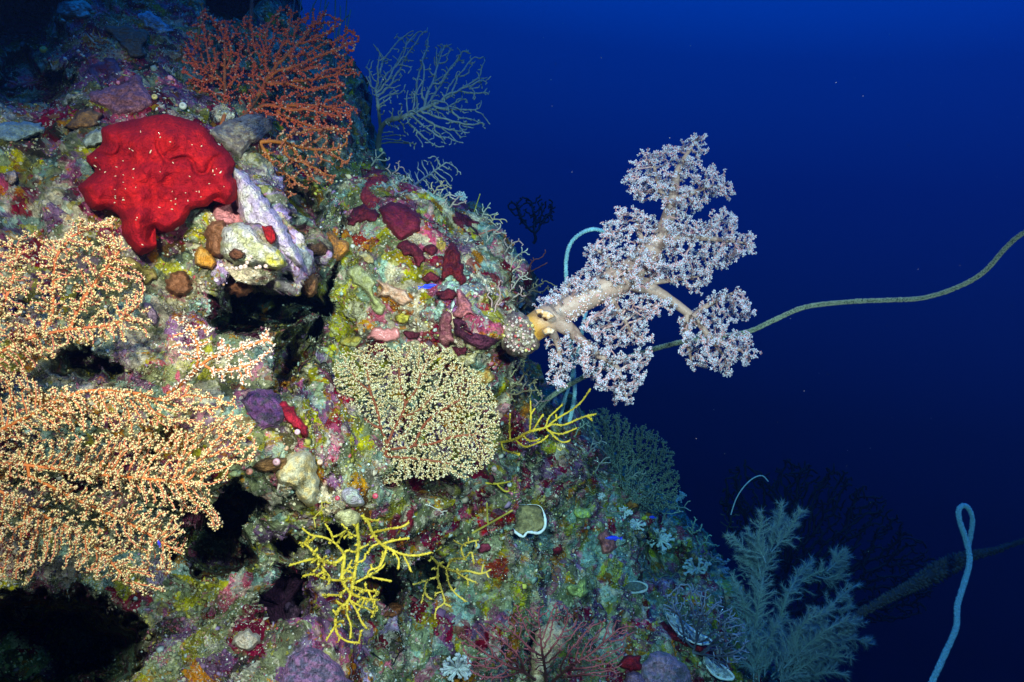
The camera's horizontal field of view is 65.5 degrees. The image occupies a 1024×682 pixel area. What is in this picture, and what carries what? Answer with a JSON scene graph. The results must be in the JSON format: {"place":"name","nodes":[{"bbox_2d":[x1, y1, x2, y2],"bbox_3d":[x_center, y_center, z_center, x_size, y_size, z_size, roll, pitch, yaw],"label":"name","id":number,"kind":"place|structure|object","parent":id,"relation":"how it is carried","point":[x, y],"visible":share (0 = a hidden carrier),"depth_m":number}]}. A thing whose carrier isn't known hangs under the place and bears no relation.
{"place":"outdoors","nodes":[
{"label":"outdoors","id":0,"kind":"place"},
{"bbox_2d":[0,0,790,681],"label":"reef slope","id":1,"kind":"structure","parent":0,"point":[30,190],"depth_m":1.56},
{"bbox_2d":[5,170,17,185],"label":"peach sponge","id":2,"kind":"object","parent":1,"relation":"on","point":[11,178],"visible":0.99,"depth_m":1.29},
{"bbox_2d":[0,121,44,142],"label":"grey coral","id":3,"kind":"object","parent":1,"relation":"on","point":[13,131],"visible":0.99,"depth_m":1.36},
{"bbox_2d":[56,0,91,18],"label":"grey coral","id":4,"kind":"object","parent":1,"relation":"on","point":[80,9],"visible":0.99,"depth_m":1.94},
{"bbox_2d":[0,216,153,383],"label":"sea fan","id":5,"kind":"object","parent":1,"relation":"on","point":[34,334],"visible":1,"depth_m":1.04},
{"bbox_2d":[64,107,102,129],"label":"orange sponge","id":6,"kind":"object","parent":1,"relation":"on","point":[87,117],"visible":0.98,"depth_m":1.38},
{"bbox_2d":[82,128,101,148],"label":"grey coral","id":7,"kind":"object","parent":1,"relation":"on","point":[93,138],"visible":0.91,"depth_m":1.34},
{"bbox_2d":[89,57,120,82],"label":"sponge","id":8,"kind":"object","parent":1,"relation":"on","point":[107,67],"visible":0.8,"depth_m":1.66},
{"bbox_2d":[88,74,152,114],"bbox_3d":[-0.717,-0.461,1.460,0.100,0.115,0.161,0,0,-37],"label":"pink crust","id":9,"kind":"object","parent":1,"relation":"on","point":[133,95],"visible":0.95,"depth_m":1.43},
{"bbox_2d":[105,25,147,57],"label":"plate coral","id":10,"kind":"object","parent":1,"relation":"on","point":[133,42],"visible":1,"depth_m":1.80},
{"bbox_2d":[0,372,258,596],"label":"sea fan","id":11,"kind":"object","parent":1,"relation":"on","point":[126,570],"visible":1,"depth_m":1.03},
{"bbox_2d":[119,256,157,284],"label":"sponge","id":12,"kind":"object","parent":1,"relation":"on","point":[150,274],"visible":0.66,"depth_m":1.26},
{"bbox_2d":[143,302,158,325],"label":"mauve sponge","id":13,"kind":"object","parent":1,"relation":"on","point":[152,315],"visible":0.84,"depth_m":1.20},
{"bbox_2d":[138,11,173,32],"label":"grey coral","id":14,"kind":"object","parent":1,"relation":"on","point":[157,24],"visible":0.98,"depth_m":1.98},
{"bbox_2d":[78,114,236,254],"bbox_3d":[-0.574,-0.260,1.281,0.259,0.253,0.222,0,0,-15],"label":"red sponge","id":15,"kind":"object","parent":1,"relation":"on","point":[165,173],"visible":1,"depth_m":1.21},
{"bbox_2d":[165,271,192,296],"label":"brown sponge","id":16,"kind":"object","parent":1,"relation":"on","point":[178,283],"visible":1,"depth_m":1.26},
{"bbox_2d":[195,1,208,44],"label":"sea fan","id":17,"kind":"object","parent":1,"relation":"on","point":[199,20],"visible":0.62,"depth_m":2.02},
{"bbox_2d":[194,246,216,269],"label":"orange sponge","id":18,"kind":"object","parent":1,"relation":"on","point":[204,257],"visible":1,"depth_m":1.27},
{"bbox_2d":[204,220,226,256],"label":"brown sponge","id":19,"kind":"object","parent":1,"relation":"on","point":[213,233],"visible":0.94,"depth_m":1.24},
{"bbox_2d":[166,315,275,394],"bbox_3d":[-0.412,0.022,1.049,0.193,0.110,0.084,0,0,24],"label":"sea fan","id":20,"kind":"object","parent":1,"relation":"on","point":[197,367],"visible":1,"depth_m":1.03},
{"bbox_2d":[215,289,231,312],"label":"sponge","id":21,"kind":"object","parent":1,"relation":"on","point":[228,299],"visible":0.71,"depth_m":1.42},
{"bbox_2d":[212,200,242,224],"bbox_3d":[-0.469,-0.220,1.323,0.053,0.075,0.164,0,0,-19],"label":"pink crust","id":22,"kind":"object","parent":1,"relation":"on","point":[228,214],"visible":0.69,"depth_m":1.28},
{"bbox_2d":[229,248,244,259],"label":"brown sponge","id":23,"kind":"object","parent":1,"relation":"on","point":[236,254],"visible":0.98,"depth_m":1.19},
{"bbox_2d":[224,276,251,297],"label":"brown sponge","id":24,"kind":"object","parent":1,"relation":"on","point":[237,289],"visible":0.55,"depth_m":1.32},
{"bbox_2d":[211,112,273,158],"bbox_3d":[-0.526,-0.432,1.655,0.088,0.193,0.434,0,0,0],"label":"tan sponge","id":25,"kind":"object","parent":1,"relation":"on","point":[237,137],"visible":0.98,"depth_m":1.49},
{"bbox_2d":[231,628,260,650],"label":"cream sponge","id":26,"kind":"object","parent":1,"relation":"on","point":[247,640],"visible":0.98,"depth_m":1.26},
{"bbox_2d":[247,0,253,37],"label":"sea whip","id":27,"kind":"object","parent":1,"relation":"on","point":[250,13],"visible":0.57,"depth_m":2.30},
{"bbox_2d":[220,222,285,266],"bbox_3d":[-0.406,-0.150,1.230,0.111,0.072,0.068,0,0,0],"label":"yellow crust","id":28,"kind":"object","parent":1,"relation":"on","point":[247,240],"visible":0.94,"depth_m":1.21},
{"bbox_2d":[265,249,285,270],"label":"yellow sponge","id":29,"kind":"object","parent":28,"relation":"on","point":[271,263],"visible":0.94,"depth_m":1.21},
{"bbox_2d":[241,388,284,430],"bbox_3d":[-0.401,0.109,1.280,0.079,0.070,0.106,0,0,-30],"label":"purple sponge","id":30,"kind":"object","parent":1,"relation":"on","point":[263,409],"visible":0.95,"depth_m":1.24},
{"bbox_2d":[232,168,303,266],"bbox_3d":[-0.400,-0.202,1.285,0.126,0.165,0.076,0,0,0],"label":"encrusted ledge","id":31,"kind":"object","parent":1,"relation":"on","point":[253,204],"visible":0.75,"depth_m":1.26},
{"bbox_2d":[262,225,276,243],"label":"red sponge","id":32,"kind":"object","parent":31,"relation":"on","point":[270,234],"visible":1,"depth_m":1.21},
{"bbox_2d":[252,456,286,472],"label":"brown sponge","id":33,"kind":"object","parent":1,"relation":"on","point":[265,465],"visible":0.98,"depth_m":1.23},
{"bbox_2d":[181,5,360,137],"bbox_3d":[-0.567,-0.626,1.831,0.350,0.465,0.577,0,0,28],"label":"sea fan","id":34,"kind":"object","parent":1,"relation":"on","point":[269,78],"visible":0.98,"depth_m":1.84},
{"bbox_2d":[259,573,304,622],"bbox_3d":[-0.430,0.493,1.502,0.087,0.142,0.337,0,0,-14],"label":"purple sponge","id":35,"kind":"object","parent":1,"relation":"on","point":[279,595],"visible":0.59,"depth_m":1.49},
{"bbox_2d":[284,600,299,618],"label":"purple sponge","id":36,"kind":"object","parent":1,"relation":"on","point":[292,609],"visible":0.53,"depth_m":1.56},
{"bbox_2d":[279,401,308,437],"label":"red sponge","id":37,"kind":"object","parent":1,"relation":"on","point":[293,419],"visible":0.92,"depth_m":1.26},
{"bbox_2d":[275,451,319,506],"bbox_3d":[-0.350,0.228,1.291,0.067,0.105,0.117,0,0,0],"label":"cream sponge","id":38,"kind":"object","parent":1,"relation":"on","point":[298,474],"visible":0.99,"depth_m":1.26},
{"bbox_2d":[259,124,351,198],"bbox_3d":[-0.432,-0.367,1.623,0.268,0.192,0.092,0,0,-45],"label":"sea fan","id":39,"kind":"object","parent":1,"relation":"on","point":[304,144],"visible":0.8,"depth_m":1.63},
{"bbox_2d":[301,273,317,297],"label":"brown sponge","id":40,"kind":"object","parent":1,"relation":"on","point":[309,287],"visible":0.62,"depth_m":1.38},
{"bbox_2d":[279,647,352,681],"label":"pink crust","id":41,"kind":"object","parent":1,"relation":"on","point":[308,664],"visible":0.98,"depth_m":1.25},
{"bbox_2d":[306,241,327,255],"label":"brown sponge","id":42,"kind":"object","parent":1,"relation":"on","point":[320,249],"visible":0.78,"depth_m":1.42},
{"bbox_2d":[326,231,349,260],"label":"orange sponge","id":43,"kind":"object","parent":1,"relation":"on","point":[341,248],"visible":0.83,"depth_m":1.51},
{"bbox_2d":[334,509,360,528],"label":"cream sponge","id":44,"kind":"object","parent":1,"relation":"on","point":[348,518],"visible":0.94,"depth_m":1.38},
{"bbox_2d":[338,336,361,347],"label":"yellow sponge","id":45,"kind":"object","parent":1,"relation":"on","point":[352,341],"visible":0.99,"depth_m":1.54},
{"bbox_2d":[341,487,364,506],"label":"sponge","id":46,"kind":"object","parent":1,"relation":"on","point":[351,496],"visible":0.97,"depth_m":1.37},
{"bbox_2d":[289,514,432,644],"bbox_3d":[-0.258,0.380,1.307,0.216,0.174,0.160,0,0,41],"label":"whip coral","id":47,"kind":"object","parent":1,"relation":"on","point":[318,559],"visible":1,"depth_m":1.29},
{"bbox_2d":[347,204,379,225],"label":"red sponge","id":48,"kind":"object","parent":1,"relation":"on","point":[362,212],"visible":0.99,"depth_m":1.58},
{"bbox_2d":[347,265,385,315],"bbox_3d":[-0.285,-0.098,1.531,0.090,0.100,0.062,0,0,9],"label":"green sponge","id":49,"kind":"object","parent":1,"relation":"on","point":[362,280],"visible":0.97,"depth_m":1.51},
{"bbox_2d":[359,251,373,263],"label":"yellow sponge","id":50,"kind":"object","parent":1,"relation":"on","point":[366,257],"visible":0.98,"depth_m":1.51},
{"bbox_2d":[360,169,388,208],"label":"red sponge","id":51,"kind":"object","parent":1,"relation":"on","point":[367,196],"visible":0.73,"depth_m":1.74},
{"bbox_2d":[367,327,399,342],"bbox_3d":[-0.250,-0.012,1.542,0.072,0.033,0.061,0,0,0],"label":"sea squirt","id":52,"kind":"object","parent":1,"relation":"on","point":[385,335],"visible":0.97,"depth_m":1.52},
{"bbox_2d":[0,0,771,681],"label":"encrusting flakes","id":53,"kind":"object","parent":1,"relation":"on","point":[222,560],"visible":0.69,"depth_m":1.49},
{"bbox_2d":[0,0,771,681],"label":"encrusting growth","id":54,"kind":"object","parent":1,"relation":"on","point":[124,352],"visible":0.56,"depth_m":1.54},
{"bbox_2d":[0,0,777,681],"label":"white specks","id":55,"kind":"object","parent":1,"relation":"on","point":[316,436],"visible":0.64,"depth_m":1.57},
{"bbox_2d":[383,602,401,617],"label":"orange sponge","id":56,"kind":"object","parent":1,"relation":"on","point":[396,607],"visible":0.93,"depth_m":1.59},
{"bbox_2d":[376,280,412,305],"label":"peach sponge","id":57,"kind":"object","parent":1,"relation":"on","point":[399,296],"visible":0.99,"depth_m":1.48},
{"bbox_2d":[378,202,421,239],"bbox_3d":[-0.229,-0.245,1.633,0.089,0.103,0.218,0,0,-7],"label":"red sponge","id":58,"kind":"object","parent":1,"relation":"on","point":[401,221],"visible":0.96,"depth_m":1.55},
{"bbox_2d":[395,313,409,323],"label":"yellow sponge","id":59,"kind":"object","parent":1,"relation":"on","point":[401,318],"visible":0.98,"depth_m":1.50},
{"bbox_2d":[396,240,425,267],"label":"red sponge","id":60,"kind":"object","parent":1,"relation":"on","point":[413,250],"visible":0.98,"depth_m":1.51},
{"bbox_2d":[403,330,419,338],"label":"red sponge","id":61,"kind":"object","parent":1,"relation":"on","point":[410,334],"visible":0.98,"depth_m":1.51},
{"bbox_2d":[332,342,500,485],"bbox_3d":[-0.180,0.135,1.462,0.322,0.267,0.061,0,0,-6],"label":"sea fan","id":62,"kind":"object","parent":1,"relation":"on","point":[400,379],"visible":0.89,"depth_m":1.46},
{"bbox_2d":[365,27,490,149],"bbox_3d":[-0.251,-0.737,2.334,0.381,0.441,0.512,0,0,0],"label":"sea fan","id":63,"kind":"object","parent":1,"relation":"on","point":[427,106],"visible":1,"depth_m":2.27},
{"bbox_2d":[399,156,460,194],"bbox_3d":[-0.225,-0.398,1.940,0.092,0.163,0.358,0,0,20],"label":"sea fan","id":64,"kind":"object","parent":1,"relation":"on","point":[426,176],"visible":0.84,"depth_m":2.02},
{"bbox_2d":[421,271,440,283],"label":"red sponge","id":65,"kind":"object","parent":1,"relation":"on","point":[430,276],"visible":1,"depth_m":1.49},
{"bbox_2d":[424,244,437,255],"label":"red sponge","id":66,"kind":"object","parent":1,"relation":"on","point":[431,249],"visible":0.98,"depth_m":1.53},
{"bbox_2d":[438,311,453,344],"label":"red sponge","id":67,"kind":"object","parent":1,"relation":"on","point":[445,337],"visible":0.98,"depth_m":1.48},
{"bbox_2d":[436,288,456,300],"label":"red sponge","id":68,"kind":"object","parent":1,"relation":"on","point":[447,294],"visible":1,"depth_m":1.48},
{"bbox_2d":[413,537,491,618],"bbox_3d":[-0.156,0.409,1.512,0.121,0.114,0.355,0,0,-24],"label":"whip coral","id":69,"kind":"object","parent":1,"relation":"on","point":[456,571],"visible":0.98,"depth_m":1.42},
{"bbox_2d":[441,242,465,284],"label":"red sponge","id":70,"kind":"object","parent":1,"relation":"on","point":[452,265],"visible":0.97,"depth_m":1.53},
{"bbox_2d":[439,653,471,681],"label":"lobed coral","id":71,"kind":"object","parent":1,"relation":"on","point":[461,666],"visible":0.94,"depth_m":1.66},
{"bbox_2d":[438,343,477,367],"bbox_3d":[-0.101,0.029,1.512,0.084,0.052,0.097,0,0,0],"label":"cream crust","id":72,"kind":"object","parent":1,"relation":"on","point":[470,359],"visible":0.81,"depth_m":1.49},
{"bbox_2d":[452,346,466,356],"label":"red sponge","id":73,"kind":"object","parent":1,"relation":"on","point":[459,351],"visible":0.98,"depth_m":1.47},
{"bbox_2d":[453,289,475,318],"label":"pink sponge","id":74,"kind":"object","parent":1,"relation":"on","point":[464,306],"visible":0.98,"depth_m":1.45},
{"bbox_2d":[452,211,479,234],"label":"red sponge","id":75,"kind":"object","parent":1,"relation":"on","point":[458,218],"visible":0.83,"depth_m":1.83},
{"bbox_2d":[452,318,498,349],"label":"purple sponge","id":76,"kind":"object","parent":1,"relation":"on","point":[477,341],"visible":0.98,"depth_m":1.43},
{"bbox_2d":[473,370,495,384],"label":"orange sponge","id":77,"kind":"object","parent":1,"relation":"on","point":[488,375],"visible":0.68,"depth_m":1.54},
{"bbox_2d":[478,543,490,553],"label":"red sponge","id":78,"kind":"object","parent":1,"relation":"on","point":[484,548],"visible":0.97,"depth_m":1.76},
{"bbox_2d":[472,502,512,533],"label":"whip coral","id":79,"kind":"object","parent":1,"relation":"on","point":[489,523],"visible":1,"depth_m":1.71},
{"bbox_2d":[486,280,502,312],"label":"frond coral","id":80,"kind":"object","parent":1,"relation":"on","point":[501,281],"visible":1,"depth_m":1.49},
{"bbox_2d":[484,223,505,242],"bbox_3d":[-0.039,-0.246,1.812,0.055,0.044,0.022,0,0,27],"label":"hydroid","id":81,"kind":"object","parent":1,"relation":"on","point":[493,234],"visible":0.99,"depth_m":1.82},
{"bbox_2d":[486,481,510,492],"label":"whip coral","id":82,"kind":"object","parent":1,"relation":"on","point":[497,484],"visible":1,"depth_m":1.72},
{"bbox_2d":[500,310,539,357],"bbox_3d":[0.014,-0.014,1.555,0.086,0.096,0.210,0,0,0],"label":"encrusted rock","id":83,"kind":"object","parent":1,"relation":"on","point":[509,317],"visible":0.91,"depth_m":1.47},
{"bbox_2d":[507,355,541,401],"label":"sea fan","id":84,"kind":"object","parent":1,"relation":"on","point":[516,383],"visible":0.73,"depth_m":1.69},
{"bbox_2d":[513,503,546,537],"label":"plate coral","id":85,"kind":"object","parent":1,"relation":"on","point":[530,519],"visible":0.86,"depth_m":1.85},
{"bbox_2d":[507,195,555,243],"bbox_3d":[0.088,-0.541,3.538,0.216,0.257,0.290,0,0,0],"label":"black coral","id":86,"kind":"object","parent":1,"relation":"on","point":[536,221],"visible":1,"depth_m":3.53},
{"bbox_2d":[515,279,556,305],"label":"sea fan","id":87,"kind":"object","parent":1,"relation":"on","point":[530,291],"visible":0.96,"depth_m":1.76},
{"bbox_2d":[458,602,635,681],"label":"sea fan","id":88,"kind":"object","parent":1,"relation":"on","point":[542,659],"visible":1,"depth_m":1.63},
{"bbox_2d":[499,388,596,455],"bbox_3d":[0.047,0.171,1.679,0.238,0.145,0.107,0,0,27],"label":"whip coral","id":89,"kind":"object","parent":1,"relation":"on","point":[588,416],"visible":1,"depth_m":1.65},
{"bbox_2d":[530,619,568,681],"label":"peach sponge","id":90,"kind":"object","parent":1,"relation":"on","point":[556,631],"visible":0.71,"depth_m":1.87},
{"bbox_2d":[559,311,587,420],"bbox_3d":[0.167,0.058,2.105,0.060,0.338,0.128,0,0,-36],"label":"sea whip","id":91,"kind":"object","parent":1,"relation":"on","point":[564,401],"visible":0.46,"depth_m":2.10},
{"bbox_2d":[566,577,588,598],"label":"yellow sponge","id":92,"kind":"object","parent":1,"relation":"on","point":[580,590],"visible":1,"depth_m":2.05},
{"bbox_2d":[573,507,591,518],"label":"yellow sponge","id":93,"kind":"object","parent":1,"relation":"on","point":[581,513],"visible":0.98,"depth_m":2.13},
{"bbox_2d":[564,227,603,421],"bbox_3d":[0.156,-0.034,2.056,0.111,0.507,0.167,0,0,-32],"label":"sea whip","id":94,"kind":"object","parent":1,"relation":"on","point":[566,256],"visible":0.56,"depth_m":2.00},
{"bbox_2d":[597,529,616,553],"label":"pink sponge","id":95,"kind":"object","parent":1,"relation":"on","point":[607,546],"visible":0.87,"depth_m":2.22},
{"bbox_2d":[619,506,632,518],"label":"lobed coral","id":96,"kind":"object","parent":1,"relation":"on","point":[627,512],"visible":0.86,"depth_m":2.37},
{"bbox_2d":[617,655,641,671],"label":"red sponge","id":97,"kind":"object","parent":1,"relation":"on","point":[630,663],"visible":0.96,"depth_m":2.06},
{"bbox_2d":[581,407,680,514],"bbox_3d":[0.378,0.394,2.584,0.236,0.376,0.476,0,0,41],"label":"sea fan","id":98,"kind":"object","parent":1,"relation":"on","point":[614,463],"visible":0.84,"depth_m":2.56},
{"bbox_2d":[625,671,645,681],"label":"pink crust","id":99,"kind":"object","parent":1,"relation":"on","point":[633,676],"visible":0.99,"depth_m":2.04},
{"bbox_2d":[624,581,648,593],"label":"plate coral","id":100,"kind":"object","parent":1,"relation":"on","point":[636,587],"visible":0.95,"depth_m":2.29},
{"bbox_2d":[627,518,645,530],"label":"lobed coral","id":101,"kind":"object","parent":1,"relation":"on","point":[636,524],"visible":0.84,"depth_m":2.46},
{"bbox_2d":[527,132,760,405],"bbox_3d":[0.245,-0.142,1.500,0.477,0.535,0.336,0,0,0],"label":"soft coral","id":102,"kind":"object","parent":1,"relation":"on","point":[612,283],"visible":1,"depth_m":1.48},
{"bbox_2d":[646,527,674,551],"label":"lobed coral","id":103,"kind":"object","parent":1,"relation":"on","point":[665,538],"visible":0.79,"depth_m":2.70},
{"bbox_2d":[641,651,690,681],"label":"pink crust","id":104,"kind":"object","parent":1,"relation":"on","point":[658,666],"visible":0.99,"depth_m":2.08},
{"bbox_2d":[658,621,716,658],"bbox_3d":[0.492,0.873,2.324,0.262,0.148,0.125,0,0,-33],"label":"red sponge","id":105,"kind":"object","parent":1,"relation":"on","point":[672,633],"visible":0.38,"depth_m":2.30},
{"bbox_2d":[665,612,712,645],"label":"plate coral","id":106,"kind":"object","parent":105,"relation":"on","point":[672,618],"visible":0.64,"depth_m":2.29},
{"bbox_2d":[682,558,711,575],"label":"lobed coral","id":107,"kind":"object","parent":1,"relation":"on","point":[691,568],"visible":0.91,"depth_m":2.69},
{"bbox_2d":[663,583,750,669],"bbox_3d":[0.533,0.758,2.121,0.207,0.297,0.376,0,0,25],"label":"sea fan","id":108,"kind":"object","parent":1,"relation":"on","point":[697,629],"visible":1,"depth_m":2.09},
{"bbox_2d":[702,656,734,680],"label":"plate coral","id":109,"kind":"object","parent":1,"relation":"on","point":[714,670],"visible":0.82,"depth_m":2.24},
{"bbox_2d":[714,557,729,574],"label":"lobed coral","id":110,"kind":"object","parent":1,"relation":"on","point":[722,566],"visible":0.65,"depth_m":2.90},
{"bbox_2d":[714,578,741,598],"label":"yellow sponge","id":111,"kind":"object","parent":1,"relation":"on","point":[721,582],"visible":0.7,"depth_m":2.71},
{"bbox_2d":[722,499,809,655],"bbox_3d":[0.720,0.683,2.272,0.266,0.492,0.194,0,0,0],"label":"black coral","id":112,"kind":"object","parent":1,"relation":"on","point":[759,567],"visible":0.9,"depth_m":2.28},
{"bbox_2d":[537,230,1023,412],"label":"sea whip","id":113,"kind":"object","parent":1,"relation":"on","point":[965,283],"visible":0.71,"depth_m":1.65},
{"bbox_2d":[728,604,875,681],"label":"black coral","id":114,"kind":"object","parent":1,"relation":"on","point":[803,663],"visible":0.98,"depth_m":2.19},
{"bbox_2d":[761,544,863,665],"bbox_3d":[0.891,0.776,2.344,0.293,0.377,0.223,0,0,-11],"label":"black coral","id":115,"kind":"object","parent":1,"relation":"on","point":[836,562],"visible":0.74,"depth_m":2.35},
{"bbox_2d":[719,458,936,622],"bbox_3d":[1.320,0.936,3.563,1.401,0.829,0.690,0,0,-39],"label":"black coral","id":116,"kind":"object","parent":1,"relation":"on","point":[787,560],"visible":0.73,"depth_m":3.61},
{"bbox_2d":[829,538,1023,630],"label":"sea whip","id":117,"kind":"object","parent":1,"relation":"on","point":[940,569],"visible":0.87,"depth_m":2.59},
{"bbox_2d":[928,503,975,681],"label":"sea whip","id":118,"kind":"object","parent":1,"relation":"on","point":[967,542],"visible":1,"depth_m":2.25},
{"bbox_2d":[300,0,1023,681],"label":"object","id":119,"kind":"structure","parent":0,"point":[835,151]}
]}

